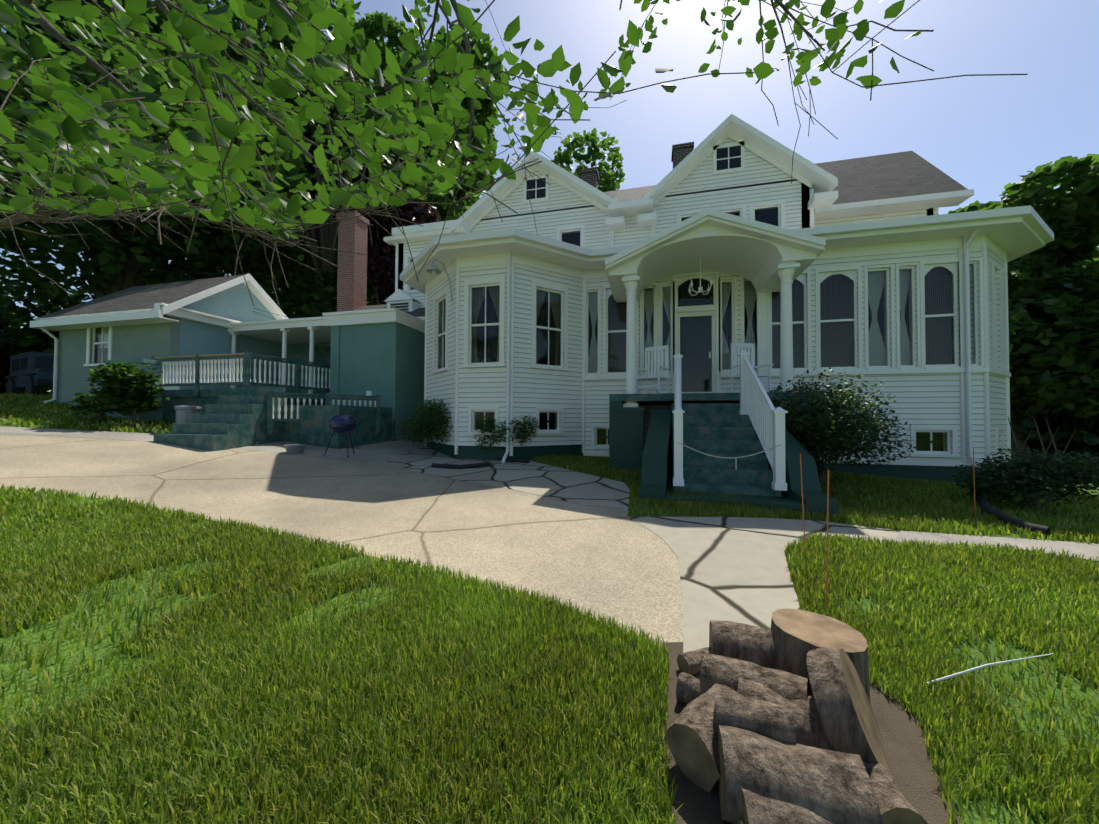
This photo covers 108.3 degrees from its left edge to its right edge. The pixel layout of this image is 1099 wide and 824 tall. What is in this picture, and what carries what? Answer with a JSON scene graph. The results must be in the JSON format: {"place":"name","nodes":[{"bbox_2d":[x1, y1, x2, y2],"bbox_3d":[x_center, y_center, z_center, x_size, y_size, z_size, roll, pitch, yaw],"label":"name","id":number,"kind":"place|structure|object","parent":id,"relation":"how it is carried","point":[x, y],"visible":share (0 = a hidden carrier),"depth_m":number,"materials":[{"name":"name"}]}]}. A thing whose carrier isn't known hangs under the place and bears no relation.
{"place":"outdoors","nodes":[
{"label":"outdoors","id":0,"kind":"place"},
{"bbox_2d":[0,0,315,318],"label":"tree","id":1,"kind":"object","parent":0,"point":[207,241],"visible":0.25,"depth_m":18.19,"materials":[{"name":"green plant"}]},
{"bbox_2d":[29,33,313,316],"bbox_3d":[-25.327,-17.902,31.803,18.408,20.103,21.571,0,-1,14],"label":"tree","id":2,"kind":"object","parent":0,"point":[302,275],"depth_m":32.95,"materials":[{"name":"green plant"}]},
{"bbox_2d":[155,0,422,313],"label":"tree","id":3,"kind":"object","parent":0,"point":[374,31],"visible":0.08,"depth_m":24.82,"materials":[{"name":"green plant"}]},
{"bbox_2d":[306,161,494,304],"bbox_3d":[-15.342,-19.730,41.633,19.277,23.964,21.320,0,-1,14],"label":"tree","id":4,"kind":"object","parent":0,"point":[473,198],"depth_m":39.61,"materials":[{"name":"green plant"}]},
{"bbox_2d":[350,24,504,305],"bbox_3d":[-8.076,-16.523,33.186,16.803,21.638,20.545,1,-1,-21],"label":"tree","id":5,"kind":"object","parent":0,"point":[488,109],"visible":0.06,"depth_m":28.27,"materials":[{"name":"green plant"}]},
{"bbox_2d":[0,0,1027,305],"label":"canopy","id":6,"kind":"object","parent":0,"point":[106,146],"depth_m":2.61,"materials":[{"name":"green plant"}]},
{"bbox_2d":[0,426,1098,679],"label":"driveway and paths","id":7,"kind":"structure","parent":0,"point":[608,556],"depth_m":4.65,"materials":[{"name":"beige concrete"}]},
{"bbox_2d":[284,444,305,453],"bbox_3d":[-5.503,0.803,8.586,0.420,0.180,0.420,0,-1,14],"label":"planter bowl","id":8,"kind":"object","parent":7,"relation":"on","point":[295,449],"visible":1,"depth_m":8.46,"materials":[{"name":"grey plastic"}]},
{"bbox_2d":[324,412,356,457],"bbox_3d":[-4.495,0.493,8.699,0.720,0.966,0.647,0,-1,14],"label":"kettle grill","id":9,"kind":"object","parent":7,"relation":"on","point":[343,423],"visible":0.98,"depth_m":8.49,"materials":[{"name":"blue metal"}]},
{"bbox_2d":[431,457,528,468],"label":"bay pipes","id":10,"kind":"object","parent":7,"relation":"on","point":[456,466],"visible":0.85,"depth_m":8.13,"materials":[{"name":"plastic"}]},
{"bbox_2d":[0,392,1098,823],"bbox_3d":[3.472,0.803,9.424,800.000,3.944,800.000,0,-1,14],"label":"ground","id":11,"kind":"structure","parent":0,"point":[104,646],"depth_m":2.01,"materials":[{"name":"green plant"}]},
{"bbox_2d":[0,282,59,393],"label":"tree","id":12,"kind":"object","parent":11,"relation":"on","point":[4,322],"visible":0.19,"depth_m":23.97,"materials":[{"name":"green plant"}]},
{"bbox_2d":[5,351,58,394],"bbox_3d":[-22.283,-1.569,17.815,4.450,1.900,1.940,0,-1,26],"label":"jeep","id":13,"kind":"object","parent":11,"relation":"on","point":[31,372],"visible":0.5,"depth_m":16.92,"materials":[{"name":"paint"}]},
{"bbox_2d":[68,389,120,422],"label":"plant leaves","id":14,"kind":"object","parent":11,"relation":"on","point":[85,400],"depth_m":9.67,"materials":[{"name":"green plant"}]},
{"bbox_2d":[84,361,169,426],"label":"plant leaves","id":15,"kind":"object","parent":11,"relation":"on","point":[111,379],"depth_m":9.60,"materials":[{"name":"green plant"}]},
{"bbox_2d":[57,0,218,297],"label":"tree","id":16,"kind":"object","parent":11,"relation":"on","point":[124,279],"visible":0.12,"depth_m":19.73,"materials":[{"name":"green plant"}]},
{"bbox_2d":[0,254,337,395],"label":"trees","id":17,"kind":"object","parent":11,"relation":"on","point":[33,336],"depth_m":24.78,"materials":[{"name":"green plant"}]},
{"bbox_2d":[174,405,201,422],"bbox_3d":[-8.833,0.179,9.695,0.500,0.700,0.500,0,-1,14],"label":"trash can","id":18,"kind":"object","parent":11,"relation":"on","point":[183,412],"visible":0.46,"depth_m":9.51,"materials":[{"name":"grey plastic"}]},
{"bbox_2d":[30,210,424,450],"bbox_3d":[-9.866,-3.223,12.661,11.750,9.000,7.300,0,-1,14],"label":"annex and deck","id":19,"kind":"object","parent":11,"relation":"on","point":[230,361],"visible":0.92,"depth_m":11.82,"materials":[{"name":"green paint"}]},
{"bbox_2d":[180,224,289,279],"bbox_3d":[-25.552,-13.252,30.346,10.739,25.349,8.664,1,-1,-29],"label":"tree trunk","id":20,"kind":"object","parent":11,"relation":"on","point":[199,273],"depth_m":29.97,"materials":[{"name":"brown plant"}]},
{"bbox_2d":[287,117,351,316],"bbox_3d":[-15.839,-13.000,26.664,8.341,24.781,7.903,1,-1,-30],"label":"tree trunk","id":21,"kind":"object","parent":11,"relation":"on","point":[324,236],"visible":0.12,"depth_m":26.19,"materials":[{"name":"brown plant"}]},
{"bbox_2d":[331,194,441,304],"bbox_3d":[-9.003,-6.468,24.247,6.702,12.986,6.200,0,-1,14],"label":"beech tree","id":22,"kind":"object","parent":11,"relation":"on","point":[411,212],"depth_m":22.89,"materials":[{"name":"green plant"}]},
{"bbox_2d":[396,398,452,445],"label":"bay shrub leaves","id":23,"kind":"object","parent":11,"relation":"on","point":[428,420],"depth_m":9.78,"materials":[{"name":"green plant"}]},
{"bbox_2d":[409,142,465,213],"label":"tree trunk","id":24,"kind":"object","parent":11,"relation":"on","point":[462,195],"depth_m":31.38,"materials":[{"name":"brown plant"}]},
{"bbox_2d":[474,415,540,457],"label":"shrubs","id":25,"kind":"object","parent":11,"relation":"on","point":[491,427],"depth_m":9.07,"materials":[{"name":"green plant"}]},
{"bbox_2d":[605,208,838,515],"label":"portico and steps","id":26,"kind":"structure","parent":11,"relation":"on","point":[743,442],"depth_m":7.26,"materials":[{"name":"white wood"}]},
{"bbox_2d":[636,345,671,393],"bbox_3d":[2.308,-0.920,8.876,0.610,1.156,0.852,-1,-2,39],"label":"rocking chair","id":27,"kind":"object","parent":26,"relation":"on","point":[659,366],"visible":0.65,"depth_m":8.96,"materials":[{"name":"white wood"}]},
{"bbox_2d":[726,343,776,392],"bbox_3d":[4.249,-0.920,8.392,0.610,1.156,0.852,1,-1,-11],"label":"rocking chair","id":28,"kind":"object","parent":26,"relation":"on","point":[749,347],"visible":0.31,"depth_m":8.57,"materials":[{"name":"white wood"}]},
{"bbox_2d":[665,608,927,823],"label":"log pile","id":29,"kind":"object","parent":11,"relation":"on","point":[777,723],"visible":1,"depth_m":1.44,"materials":[{"name":"brown wood"}]},
{"bbox_2d":[662,642,959,823],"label":"dirt patch","id":30,"kind":"object","parent":11,"relation":"on","point":[915,780],"visible":0.09,"depth_m":1.51,"materials":[{"name":"brown soil"}]},
{"bbox_2d":[804,389,838,483],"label":"shrub stems","id":31,"kind":"object","parent":11,"relation":"on","point":[821,476],"visible":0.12,"depth_m":7.03,"materials":[{"name":"brown plant"}]},
{"bbox_2d":[770,367,916,472],"bbox_3d":[4.641,0.259,7.397,3.541,1.886,3.052,1,-2,-41],"label":"shrub","id":32,"kind":"object","parent":11,"relation":"on","point":[847,431],"visible":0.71,"depth_m":6.49,"materials":[{"name":"green plant"}]},
{"bbox_2d":[800,448,1052,684],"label":"marker stakes","id":33,"kind":"object","parent":11,"relation":"on","point":[965,671],"visible":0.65,"depth_m":2.64,"materials":[{"name":"orange plastic"}]},
{"bbox_2d":[970,480,1049,535],"bbox_3d":[6.251,1.246,5.566,0.309,0.445,2.270,0,-1,33],"label":"drain pipe","id":34,"kind":"object","parent":11,"relation":"on","point":[986,506],"visible":0.5,"depth_m":4.99,"materials":[{"name":"plastic"}]},
{"bbox_2d":[948,154,1098,457],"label":"tree","id":35,"kind":"object","parent":11,"relation":"on","point":[1071,219],"depth_m":11.99,"materials":[{"name":"green plant"}]},
{"bbox_2d":[949,446,1098,510],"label":"shrub","id":36,"kind":"object","parent":11,"relation":"on","point":[1002,481],"depth_m":5.72,"materials":[{"name":"green plant"}]},
{"bbox_2d":[1008,417,1075,500],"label":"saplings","id":37,"kind":"object","parent":11,"relation":"on","point":[1052,440],"visible":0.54,"depth_m":7.32,"materials":[{"name":"brown plant"}]},
{"bbox_2d":[1008,252,1098,466],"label":"hedge","id":38,"kind":"object","parent":11,"relation":"on","point":[1085,437],"visible":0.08,"depth_m":12.23,"materials":[{"name":"green plant"}]},
{"bbox_2d":[0,0,1098,391],"label":"sky","id":39,"kind":"structure","parent":0,"point":[985,133],"materials":[{"name":"blue"}]},
{"bbox_2d":[380,137,1053,482],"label":"house","id":40,"kind":"structure","parent":0,"point":[569,394],"depth_m":9.29,"materials":[{"name":"white wood"}]},
{"bbox_2d":[0,239,290,319],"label":"cables","id":41,"kind":"object","parent":40,"relation":"attached to","point":[147,269],"visible":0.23,"depth_m":14.28,"materials":[{"name":"black metal"}]},
{"bbox_2d":[426,258,452,301],"bbox_3d":[-2.557,-3.143,9.393,0.731,0.885,0.334,1,-2,-42],"label":"barn light","id":42,"kind":"object","parent":40,"relation":"attached to","point":[433,269],"visible":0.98,"depth_m":9.34,"materials":[{"name":"white metal"}]},
{"bbox_2d":[450,114,973,234],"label":"house roof","id":43,"kind":"structure","parent":40,"relation":"attached to","point":[891,182],"depth_m":11.85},
{"bbox_2d":[579,142,693,188],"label":"chimneys","id":44,"kind":"object","parent":43,"relation":"on","point":[680,153],"visible":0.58,"depth_m":14.47,"materials":[{"name":"brick"}]},
{"bbox_2d":[501,220,985,467],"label":"downspouts","id":45,"kind":"object","parent":40,"relation":"attached to","point":[967,240],"visible":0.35,"depth_m":8.11,"materials":[{"name":"white plastic"}]},
{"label":"tree trunk","id":46,"kind":"object","parent":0,"visible":0},
{"bbox_2d":[550,128,624,191],"bbox_3d":[1.304,-13.891,39.366,16.098,21.326,18.343,0,-1,14],"label":"tree","id":47,"kind":"object","parent":46,"relation":"attached to","point":[608,178],"visible":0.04,"depth_m":33.71,"materials":[{"name":"green plant"}]},
{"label":"tree trunk","id":48,"kind":"object","parent":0,"visible":0},
{"bbox_2d":[242,203,367,317],"bbox_3d":[-26.850,-18.510,46.319,17.861,19.786,21.859,1,-1,-13],"label":"tree","id":49,"kind":"object","parent":48,"relation":"attached to","point":[301,287],"depth_m":38.29,"materials":[{"name":"green plant"}]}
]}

